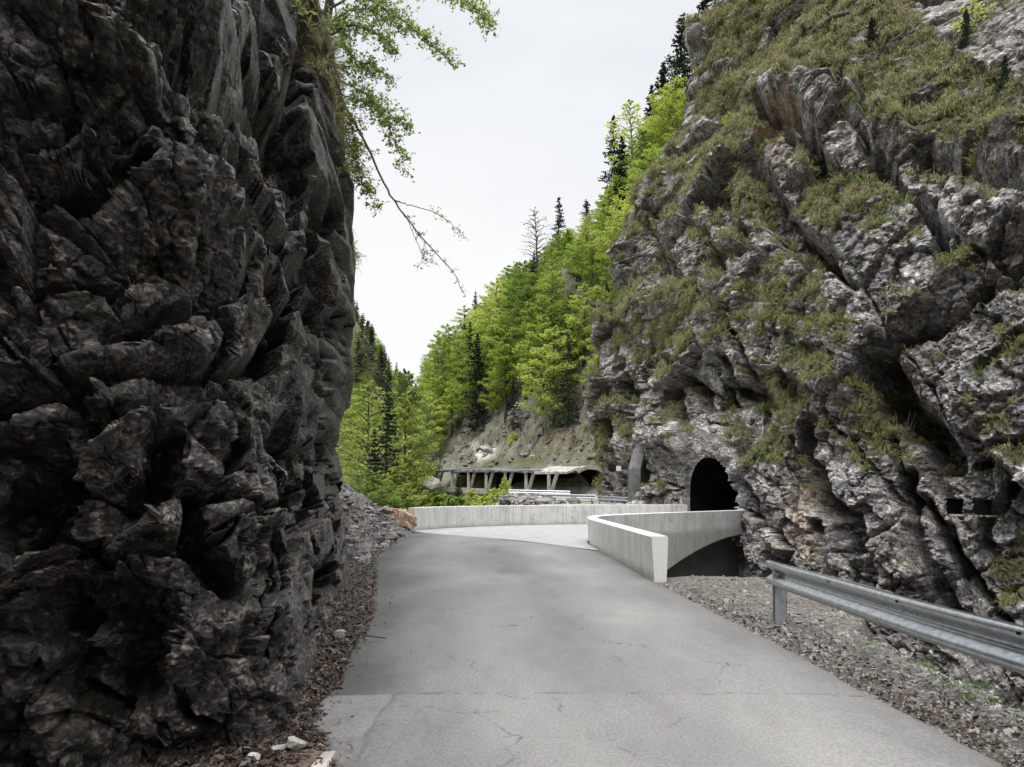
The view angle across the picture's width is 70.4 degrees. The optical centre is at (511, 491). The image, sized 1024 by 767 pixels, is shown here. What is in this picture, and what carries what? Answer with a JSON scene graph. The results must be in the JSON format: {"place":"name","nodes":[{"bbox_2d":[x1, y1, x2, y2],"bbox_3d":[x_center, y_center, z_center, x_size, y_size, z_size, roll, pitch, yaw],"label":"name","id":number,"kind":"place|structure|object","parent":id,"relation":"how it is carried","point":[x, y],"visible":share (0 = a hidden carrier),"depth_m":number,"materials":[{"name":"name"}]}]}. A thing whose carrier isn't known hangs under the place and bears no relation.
{"place":"outdoors","nodes":[
{"label":"outdoors","id":0,"kind":"place"},
{"bbox_2d":[0,0,355,766],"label":"cliff","id":1,"kind":"structure","parent":0,"point":[176,288],"depth_m":4.41,"materials":[{"name":"stone"}]},
{"bbox_2d":[299,0,357,180],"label":"grass","id":2,"kind":"structure","parent":1,"relation":"on","point":[333,50],"depth_m":14.21,"materials":[{"name":"plant"}]},
{"bbox_2d":[322,0,501,296],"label":"overhanging beech","id":3,"kind":"object","parent":1,"relation":"on","point":[393,16],"visible":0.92,"depth_m":17.96,"materials":[{"name":"green plant"}]},
{"bbox_2d":[319,0,713,389],"label":"sky","id":4,"kind":"structure","parent":0,"point":[516,129],"materials":[{"name":"white"}]},
{"bbox_2d":[335,199,704,511],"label":"hills","id":5,"kind":"structure","parent":0,"point":[578,484],"depth_m":112.89,"materials":[{"name":"soil"}]},
{"bbox_2d":[338,407,372,460],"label":"broadleaf tree","id":6,"kind":"object","parent":5,"relation":"on","point":[351,421],"visible":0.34,"depth_m":169.29,"materials":[{"name":"plant"}]},
{"bbox_2d":[352,338,364,382],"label":"spruce tree","id":7,"kind":"object","parent":5,"relation":"on","point":[358,363],"visible":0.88,"depth_m":191.46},
{"bbox_2d":[336,429,381,487],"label":"beech tree","id":8,"kind":"object","parent":5,"relation":"on","point":[351,473],"visible":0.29,"depth_m":94.16,"materials":[{"name":"green plant"}]},
{"bbox_2d":[354,313,375,370],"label":"spruce tree","id":9,"kind":"object","parent":5,"relation":"on","point":[361,326],"visible":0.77,"depth_m":196.13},
{"bbox_2d":[365,427,384,485],"bbox_3d":[-10.562,0.348,55.929,3.038,10.710,3.185,0,0,-12],"label":"spruce tree","id":10,"kind":"object","parent":5,"relation":"on","point":[375,459],"visible":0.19,"depth_m":55.94,"materials":[{"name":"green plant"}]},
{"bbox_2d":[345,470,405,507],"bbox_3d":[-9.024,1.682,43.813,5.842,6.042,5.452,0,0,-10],"label":"bush","id":11,"kind":"object","parent":5,"relation":"on","point":[375,491],"visible":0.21,"depth_m":43.79,"materials":[{"name":"green plant"}]},
{"bbox_2d":[334,381,423,495],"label":"beech tree","id":12,"kind":"object","parent":5,"relation":"on","point":[361,432],"visible":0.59,"depth_m":73.68,"materials":[{"name":"green plant"}]},
{"bbox_2d":[373,352,389,403],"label":"spruce tree","id":13,"kind":"object","parent":5,"relation":"on","point":[380,366],"visible":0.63,"depth_m":192.02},
{"bbox_2d":[369,385,409,506],"bbox_3d":[-10.547,-1.658,61.907,5.508,15.358,5.013,0,0,-20],"label":"spruce tree","id":14,"kind":"object","parent":5,"relation":"on","point":[382,440],"visible":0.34,"depth_m":61.87,"materials":[{"name":"green plant"}]},
{"bbox_2d":[360,422,439,504],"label":"beech tree","id":15,"kind":"object","parent":5,"relation":"on","point":[420,501],"visible":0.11,"depth_m":100.11,"materials":[{"name":"green plant"}]},
{"bbox_2d":[378,466,426,510],"bbox_3d":[-7.908,1.735,49.915,4.536,6.936,4.996,0,0,1],"label":"beech tree","id":16,"kind":"object","parent":5,"relation":"on","point":[396,472],"visible":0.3,"depth_m":49.59,"materials":[{"name":"green plant"}]},
{"bbox_2d":[370,392,439,508],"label":"beech tree","id":17,"kind":"object","parent":5,"relation":"on","point":[406,429],"visible":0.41,"depth_m":83.11,"materials":[{"name":"green plant"}]},
{"bbox_2d":[379,368,443,505],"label":"beech tree","id":18,"kind":"object","parent":5,"relation":"on","point":[404,385],"visible":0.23,"depth_m":107.88,"materials":[{"name":"green plant"}]},
{"bbox_2d":[413,372,448,434],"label":"beech tree","id":19,"kind":"object","parent":5,"relation":"on","point":[434,380],"visible":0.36,"depth_m":140.15,"materials":[{"name":"green plant"}]},
{"bbox_2d":[422,476,441,493],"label":"rock","id":20,"kind":"object","parent":5,"relation":"on","point":[433,485],"visible":0.85,"depth_m":100.58,"materials":[{"name":"stone"}]},
{"bbox_2d":[414,392,450,454],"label":"beech tree","id":21,"kind":"object","parent":5,"relation":"on","point":[428,398],"visible":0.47,"depth_m":131.75,"materials":[{"name":"green plant"}]},
{"bbox_2d":[423,391,445,439],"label":"beech tree","id":22,"kind":"object","parent":5,"relation":"on","point":[437,416],"visible":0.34,"depth_m":136.99,"materials":[{"name":"green plant"}]},
{"bbox_2d":[421,334,451,402],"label":"beech tree","id":23,"kind":"object","parent":5,"relation":"on","point":[436,351],"visible":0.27,"depth_m":154.73,"materials":[{"name":"green plant"}]},
{"bbox_2d":[423,365,456,410],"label":"beech tree","id":24,"kind":"object","parent":5,"relation":"on","point":[440,372],"visible":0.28,"depth_m":144.65,"materials":[{"name":"green plant"}]},
{"bbox_2d":[415,334,465,401],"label":"beech tree","id":25,"kind":"object","parent":5,"relation":"on","point":[437,358],"visible":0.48,"depth_m":148.73,"materials":[{"name":"green plant"}]},
{"bbox_2d":[439,382,464,436],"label":"beech tree","id":26,"kind":"object","parent":5,"relation":"on","point":[451,407],"visible":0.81,"depth_m":133.83,"materials":[{"name":"green plant"}]},
{"bbox_2d":[438,344,467,404],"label":"beech tree","id":27,"kind":"object","parent":5,"relation":"on","point":[454,358],"visible":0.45,"depth_m":140.85,"materials":[{"name":"green plant"}]},
{"bbox_2d":[449,305,473,347],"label":"beech tree","id":28,"kind":"object","parent":5,"relation":"on","point":[460,320],"visible":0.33,"depth_m":163.61,"materials":[{"name":"green plant"}]},
{"bbox_2d":[459,322,476,400],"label":"spruce tree","id":29,"kind":"object","parent":5,"relation":"on","point":[470,343],"visible":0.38,"depth_m":137.21,"materials":[{"name":"green plant"}]},
{"bbox_2d":[450,309,486,367],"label":"beech tree","id":30,"kind":"object","parent":5,"relation":"on","point":[466,331],"visible":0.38,"depth_m":144.40,"materials":[{"name":"green plant"}]},
{"bbox_2d":[445,350,498,417],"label":"beech tree","id":31,"kind":"object","parent":5,"relation":"on","point":[461,385],"visible":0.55,"depth_m":129.82,"materials":[{"name":"green plant"}]},
{"bbox_2d":[454,333,493,434],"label":"spruce tree","id":32,"kind":"object","parent":5,"relation":"on","point":[476,415],"visible":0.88,"depth_m":126.23,"materials":[{"name":"green plant"}]},
{"bbox_2d":[462,314,515,384],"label":"beech tree","id":33,"kind":"object","parent":5,"relation":"on","point":[485,350],"visible":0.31,"depth_m":130.97,"materials":[{"name":"green plant"}]},
{"bbox_2d":[468,280,515,354],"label":"beech tree","id":34,"kind":"object","parent":5,"relation":"on","point":[487,301],"visible":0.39,"depth_m":135.70,"materials":[{"name":"green plant"}]},
{"bbox_2d":[484,488,499,505],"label":"shrub","id":35,"kind":"object","parent":5,"relation":"on","point":[492,491],"visible":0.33,"depth_m":83.72,"materials":[{"name":"green plant"}]},
{"bbox_2d":[477,358,510,413],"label":"beech tree","id":36,"kind":"object","parent":5,"relation":"on","point":[496,400],"visible":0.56,"depth_m":123.57,"materials":[{"name":"green plant"}]},
{"bbox_2d":[479,306,518,395],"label":"beech tree","id":37,"kind":"object","parent":5,"relation":"on","point":[496,328],"visible":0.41,"depth_m":126.95,"materials":[{"name":"green plant"}]},
{"bbox_2d":[485,325,527,421],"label":"beech tree","id":38,"kind":"object","parent":5,"relation":"on","point":[504,358],"visible":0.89,"depth_m":119.38,"materials":[{"name":"green plant"}]},
{"bbox_2d":[501,377,522,437],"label":"spruce tree","id":39,"kind":"object","parent":5,"relation":"on","point":[513,419],"visible":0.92,"depth_m":114.20,"materials":[{"name":"green plant"}]},
{"bbox_2d":[485,281,547,367],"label":"beech tree","id":40,"kind":"object","parent":5,"relation":"on","point":[516,294],"visible":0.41,"depth_m":124.60,"materials":[{"name":"green plant"}]},
{"bbox_2d":[435,333,598,473],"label":"debris","id":41,"kind":"object","parent":5,"relation":"on","point":[526,416],"visible":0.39,"depth_m":109.73,"materials":[{"name":"stone"}]},
{"bbox_2d":[433,465,601,494],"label":"rock gallery","id":42,"kind":"object","parent":5,"relation":"on","point":[512,475],"visible":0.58,"depth_m":96.64,"materials":[{"name":"concrete"}]},
{"bbox_2d":[497,260,541,324],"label":"beech tree","id":43,"kind":"object","parent":5,"relation":"on","point":[517,277],"visible":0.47,"depth_m":135.02,"materials":[{"name":"green plant"}]},
{"bbox_2d":[506,299,544,376],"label":"beech tree","id":44,"kind":"object","parent":5,"relation":"on","point":[527,315],"visible":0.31,"depth_m":120.19,"materials":[{"name":"green plant"}]},
{"bbox_2d":[518,207,553,279],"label":"bare tree","id":45,"kind":"object","parent":5,"relation":"on","point":[536,244],"visible":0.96,"depth_m":139.60,"materials":[{"name":"grey plant"}]},
{"bbox_2d":[496,489,579,504],"bbox_3d":[1.409,2.713,69.713,6.589,5.996,29.783,0,0,-3],"label":"rubble","id":46,"kind":"object","parent":5,"relation":"on","point":[526,499],"visible":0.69,"depth_m":60.02,"materials":[{"name":"stone"}]},
{"bbox_2d":[509,489,569,495],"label":"guard rail","id":47,"kind":"object","parent":5,"relation":"on","point":[512,491],"visible":0.92,"depth_m":73.01,"materials":[{"name":"metal"}]},
{"bbox_2d":[509,314,570,413],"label":"beech tree","id":48,"kind":"object","parent":5,"relation":"on","point":[532,335],"visible":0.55,"depth_m":109.92,"materials":[{"name":"green plant"}]},
{"bbox_2d":[521,263,561,323],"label":"beech tree","id":49,"kind":"object","parent":5,"relation":"on","point":[541,268],"visible":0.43,"depth_m":125.41,"materials":[{"name":"green plant"}]},
{"bbox_2d":[519,295,566,345],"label":"beech tree","id":50,"kind":"object","parent":5,"relation":"on","point":[556,306],"visible":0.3,"depth_m":116.25,"materials":[{"name":"green plant"}]},
{"bbox_2d":[525,266,569,324],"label":"beech tree","id":51,"kind":"object","parent":5,"relation":"on","point":[553,273],"visible":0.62,"depth_m":121.72,"materials":[{"name":"green plant"}]},
{"bbox_2d":[528,312,566,380],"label":"beech tree","id":52,"kind":"object","parent":5,"relation":"on","point":[549,315],"visible":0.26,"depth_m":113.16,"materials":[{"name":"green plant"}]},
{"bbox_2d":[513,325,584,425],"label":"beech tree","id":53,"kind":"object","parent":5,"relation":"on","point":[553,355],"visible":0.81,"depth_m":105.09,"materials":[{"name":"green plant"}]},
{"bbox_2d":[539,242,563,271],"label":"beech tree","id":54,"kind":"object","parent":5,"relation":"on","point":[555,251],"visible":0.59,"depth_m":142.36,"materials":[{"name":"green plant"}]},
{"bbox_2d":[546,254,563,290],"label":"beech tree","id":55,"kind":"object","parent":5,"relation":"on","point":[553,263],"visible":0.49,"depth_m":129.46,"materials":[{"name":"green plant"}]},
{"bbox_2d":[548,197,566,253],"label":"spruce tree","id":56,"kind":"object","parent":5,"relation":"on","point":[559,220],"visible":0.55,"depth_m":164.20,"materials":[{"name":"green plant"}]},
{"bbox_2d":[545,332,581,428],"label":"spruce tree","id":57,"kind":"object","parent":5,"relation":"on","point":[567,371],"visible":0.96,"depth_m":102.25,"materials":[{"name":"green plant"}]},
{"bbox_2d":[539,494,594,500],"bbox_3d":[4.663,0.625,61.580,5.388,0.866,0.191,0,0,34],"label":"guard rail","id":58,"kind":"object","parent":5,"relation":"on","point":[566,496],"visible":0.75,"depth_m":61.39,"materials":[{"name":"metal"}]},
{"bbox_2d":[559,293,582,349],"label":"beech tree","id":59,"kind":"object","parent":5,"relation":"on","point":[566,305],"visible":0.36,"depth_m":112.90,"materials":[{"name":"green plant"}]},
{"bbox_2d":[559,240,587,288],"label":"beech tree","id":60,"kind":"object","parent":5,"relation":"on","point":[571,266],"visible":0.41,"depth_m":123.79,"materials":[{"name":"green plant"}]},
{"bbox_2d":[561,282,596,365],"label":"beech tree","id":61,"kind":"object","parent":5,"relation":"on","point":[584,316],"visible":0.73,"depth_m":107.64,"materials":[{"name":"green plant"}]},
{"bbox_2d":[560,231,600,281],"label":"beech tree","id":62,"kind":"object","parent":5,"relation":"on","point":[579,242],"visible":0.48,"depth_m":119.68,"materials":[{"name":"green plant"}]},
{"bbox_2d":[569,235,608,301],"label":"beech tree","id":63,"kind":"object","parent":5,"relation":"on","point":[587,265],"visible":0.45,"depth_m":114.81,"materials":[{"name":"green plant"}]},
{"bbox_2d":[578,335,599,395],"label":"beech tree","id":64,"kind":"object","parent":5,"relation":"on","point":[590,348],"visible":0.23,"depth_m":98.13,"materials":[{"name":"green plant"}]},
{"bbox_2d":[587,229,619,309],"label":"beech tree","id":65,"kind":"object","parent":5,"relation":"on","point":[607,259],"visible":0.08,"depth_m":100.62,"materials":[{"name":"green plant"}]},
{"bbox_2d":[593,273,615,308],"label":"beech tree","id":66,"kind":"object","parent":5,"relation":"on","point":[603,282],"visible":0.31,"depth_m":105.55,"materials":[{"name":"green plant"}]},
{"bbox_2d":[587,189,625,278],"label":"beech tree","id":67,"kind":"object","parent":5,"relation":"on","point":[595,226],"visible":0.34,"depth_m":112.28,"materials":[{"name":"green plant"}]},
{"bbox_2d":[592,211,623,290],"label":"beech tree","id":68,"kind":"object","parent":5,"relation":"on","point":[605,236],"visible":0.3,"depth_m":107.66,"materials":[{"name":"green plant"}]},
{"bbox_2d":[598,113,619,197],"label":"spruce tree","id":69,"kind":"object","parent":5,"relation":"on","point":[611,175],"visible":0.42,"depth_m":154.42,"materials":[{"name":"green plant"}]},
{"bbox_2d":[604,136,630,220],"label":"spruce tree","id":70,"kind":"object","parent":5,"relation":"on","point":[621,171],"visible":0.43,"depth_m":116.08,"materials":[{"name":"green plant"}]},
{"bbox_2d":[601,191,634,258],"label":"beech tree","id":71,"kind":"object","parent":5,"relation":"on","point":[627,207],"visible":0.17,"depth_m":104.34,"materials":[{"name":"green plant"}]},
{"bbox_2d":[604,99,661,182],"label":"beech tree","id":72,"kind":"object","parent":5,"relation":"on","point":[630,129],"visible":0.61,"depth_m":127.10,"materials":[{"name":"green plant"}]},
{"bbox_2d":[612,130,664,193],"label":"beech tree","id":73,"kind":"object","parent":5,"relation":"on","point":[641,133],"visible":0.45,"depth_m":112.48,"materials":[{"name":"green plant"}]},
{"bbox_2d":[617,143,661,207],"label":"beech tree","id":74,"kind":"object","parent":5,"relation":"on","point":[643,164],"visible":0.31,"depth_m":106.02,"materials":[{"name":"green plant"}]},
{"bbox_2d":[628,443,651,501],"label":"concrete buttress","id":75,"kind":"structure","parent":5,"relation":"on","point":[639,472],"depth_m":48.13,"materials":[{"name":"concrete"}]},
{"bbox_2d":[638,61,673,171],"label":"spruce tree","id":76,"kind":"object","parent":5,"relation":"on","point":[663,79],"visible":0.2,"depth_m":123.49,"materials":[{"name":"green plant"}]},
{"bbox_2d":[636,96,682,158],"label":"beech tree","id":77,"kind":"object","parent":5,"relation":"on","point":[650,132],"visible":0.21,"depth_m":115.37,"materials":[{"name":"green plant"}]},
{"bbox_2d":[645,74,687,142],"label":"beech tree","id":78,"kind":"object","parent":5,"relation":"on","point":[667,93],"visible":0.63,"depth_m":111.58,"materials":[{"name":"green plant"}]},
{"bbox_2d":[652,12,690,122],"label":"spruce tree","id":79,"kind":"object","parent":5,"relation":"on","point":[679,51],"visible":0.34,"depth_m":120.61,"materials":[{"name":"green plant"}]},
{"bbox_2d":[667,0,712,123],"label":"spruce tree","id":80,"kind":"object","parent":5,"relation":"on","point":[703,5],"visible":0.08,"depth_m":117.21,"materials":[{"name":"green plant"}]},
{"bbox_2d":[235,483,1023,766],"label":"ground","id":81,"kind":"structure","parent":0,"point":[671,581],"depth_m":9.65,"materials":[{"name":"gravel"}]},
{"bbox_2d":[98,519,403,766],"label":"leaf litter","id":82,"kind":"object","parent":81,"relation":"on","point":[312,739],"visible":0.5,"depth_m":6.08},
{"bbox_2d":[286,736,306,750],"bbox_3d":[-1.378,1.612,4.637,0.124,0.092,0.083,0,0,-7],"label":"stone","id":83,"kind":"object","parent":82,"relation":"on","point":[293,743],"visible":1,"depth_m":4.61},
{"bbox_2d":[308,751,336,766],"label":"stone","id":84,"kind":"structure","parent":82,"relation":"on","point":[328,756],"depth_m":4.51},
{"bbox_2d":[184,551,375,766],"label":"pebbles","id":85,"kind":"object","parent":81,"relation":"on","point":[242,763],"visible":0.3,"depth_m":8.08,"materials":[{"name":"gravel"}]},
{"bbox_2d":[278,749,322,766],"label":"rock","id":86,"kind":"object","parent":81,"relation":"on","point":[313,754],"visible":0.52,"depth_m":4.55,"materials":[{"name":"stone"}]},
{"bbox_2d":[339,480,412,564],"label":"scree","id":87,"kind":"structure","parent":81,"relation":"on","point":[379,537],"depth_m":24.89,"materials":[{"name":"stone"}]},
{"bbox_2d":[387,508,416,527],"bbox_3d":[-4.762,1.115,30.973,1.508,0.760,0.898,9,3,-17],"label":"boulder","id":88,"kind":"object","parent":81,"relation":"on","point":[404,517],"visible":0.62,"depth_m":30.71,"materials":[{"name":"brown stone"}]},
{"bbox_2d":[408,505,742,582],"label":"concrete bridge","id":89,"kind":"structure","parent":81,"relation":"on","point":[658,543],"depth_m":31.50,"materials":[{"name":"concrete"}]},
{"bbox_2d":[666,585,1023,766],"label":"leaf litter","id":90,"kind":"object","parent":81,"relation":"on","point":[993,740],"visible":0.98,"depth_m":5.96,"materials":[{"name":"gravel"}]},
{"bbox_2d":[765,560,1023,673],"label":"guard rail","id":91,"kind":"object","parent":81,"relation":"on","point":[997,642],"visible":0.99,"depth_m":6.39,"materials":[{"name":"metal"}]},
{"bbox_2d":[817,617,1023,730],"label":"grass","id":92,"kind":"structure","parent":81,"relation":"on","point":[949,685],"depth_m":6.41,"materials":[{"name":"plant"}]},
{"bbox_2d":[310,532,1002,766],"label":"road","id":93,"kind":"structure","parent":0,"point":[490,652],"depth_m":6.43,"materials":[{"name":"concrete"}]},
{"bbox_2d":[314,597,391,766],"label":"leaf litter","id":94,"kind":"object","parent":93,"relation":"on","point":[332,678],"visible":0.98,"depth_m":5.87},
{"bbox_2d":[585,0,1023,710],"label":"cliff","id":95,"kind":"structure","parent":0,"point":[889,524],"depth_m":26.60,"materials":[{"name":"stone"}]},
{"bbox_2d":[687,22,702,48],"bbox_3d":[13.833,-34.535,55.030,1.210,1.724,1.287,6,10,-11],"label":"rock","id":96,"kind":"object","parent":95,"relation":"on","point":[694,38],"visible":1,"depth_m":54.55,"materials":[{"name":"stone"}]},
{"bbox_2d":[699,261,730,308],"bbox_3d":[9.868,-9.958,34.957,1.714,2.301,0.429,0,0,-9],"label":"bare bush","id":97,"kind":"object","parent":95,"relation":"on","point":[712,303],"visible":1,"depth_m":34.95,"materials":[{"name":"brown plant"}]},
{"bbox_2d":[580,0,1023,609],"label":"grass","id":98,"kind":"structure","parent":95,"relation":"on","point":[776,54],"depth_m":35.09,"materials":[{"name":"plant"}]},
{"bbox_2d":[811,5,854,34],"bbox_3d":[17.338,-24.601,37.503,3.508,1.301,0.479,0,0,17],"label":"dead log","id":99,"kind":"object","parent":95,"relation":"on","point":[828,19],"visible":0.6,"depth_m":37.64,"materials":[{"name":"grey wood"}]},
{"bbox_2d":[690,457,993,511],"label":"road tunnel","id":100,"kind":"structure","parent":95,"relation":"on","point":[711,489],"depth_m":38.96,"materials":[{"name":"black"}]},
{"bbox_2d":[859,17,881,48],"bbox_3d":[17.057,-21.711,34.493,0.990,1.688,1.113,0,0,-14],"label":"spruce sapling","id":101,"kind":"object","parent":95,"relation":"on","point":[871,30],"visible":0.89,"depth_m":34.37,"materials":[{"name":"green plant"}]},
{"bbox_2d":[945,498,964,513],"bbox_3d":[13.327,0.455,21.814,0.440,0.506,1.047,0,0,34],"label":"rock opening","id":102,"kind":"object","parent":95,"relation":"attached to","point":[954,506],"visible":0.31,"depth_m":22.12,"materials":[{"name":"concrete"}]},
{"bbox_2d":[954,8,976,48],"bbox_3d":[17.388,-17.724,27.803,0.908,1.604,0.808,0,0,-6],"label":"spruce sapling","id":103,"kind":"object","parent":95,"relation":"on","point":[965,28],"visible":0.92,"depth_m":27.75,"materials":[{"name":"green plant"}]},
{"bbox_2d":[947,0,996,37],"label":"bush","id":104,"kind":"object","parent":95,"relation":"on","point":[975,13],"visible":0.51,"depth_m":29.17,"materials":[{"name":"green plant"}]},
{"bbox_2d":[974,499,992,514],"bbox_3d":[13.223,0.448,20.349,0.429,0.472,1.040,0,0,34],"label":"rock opening","id":105,"kind":"object","parent":95,"relation":"attached to","point":[981,507],"visible":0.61,"depth_m":20.66,"materials":[{"name":"concrete"}]},
{"bbox_2d":[990,55,1016,94],"bbox_3d":[16.320,-13.854,24.084,0.722,1.266,0.811,0,0,-31],"label":"spruce sapling","id":106,"kind":"object","parent":95,"relation":"on","point":[1004,73],"visible":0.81,"depth_m":24.04,"materials":[{"name":"green plant"}]},
{"bbox_2d":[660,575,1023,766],"bbox_3d":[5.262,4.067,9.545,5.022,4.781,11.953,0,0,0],"label":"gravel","id":107,"kind":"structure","parent":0,"point":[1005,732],"depth_m":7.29,"materials":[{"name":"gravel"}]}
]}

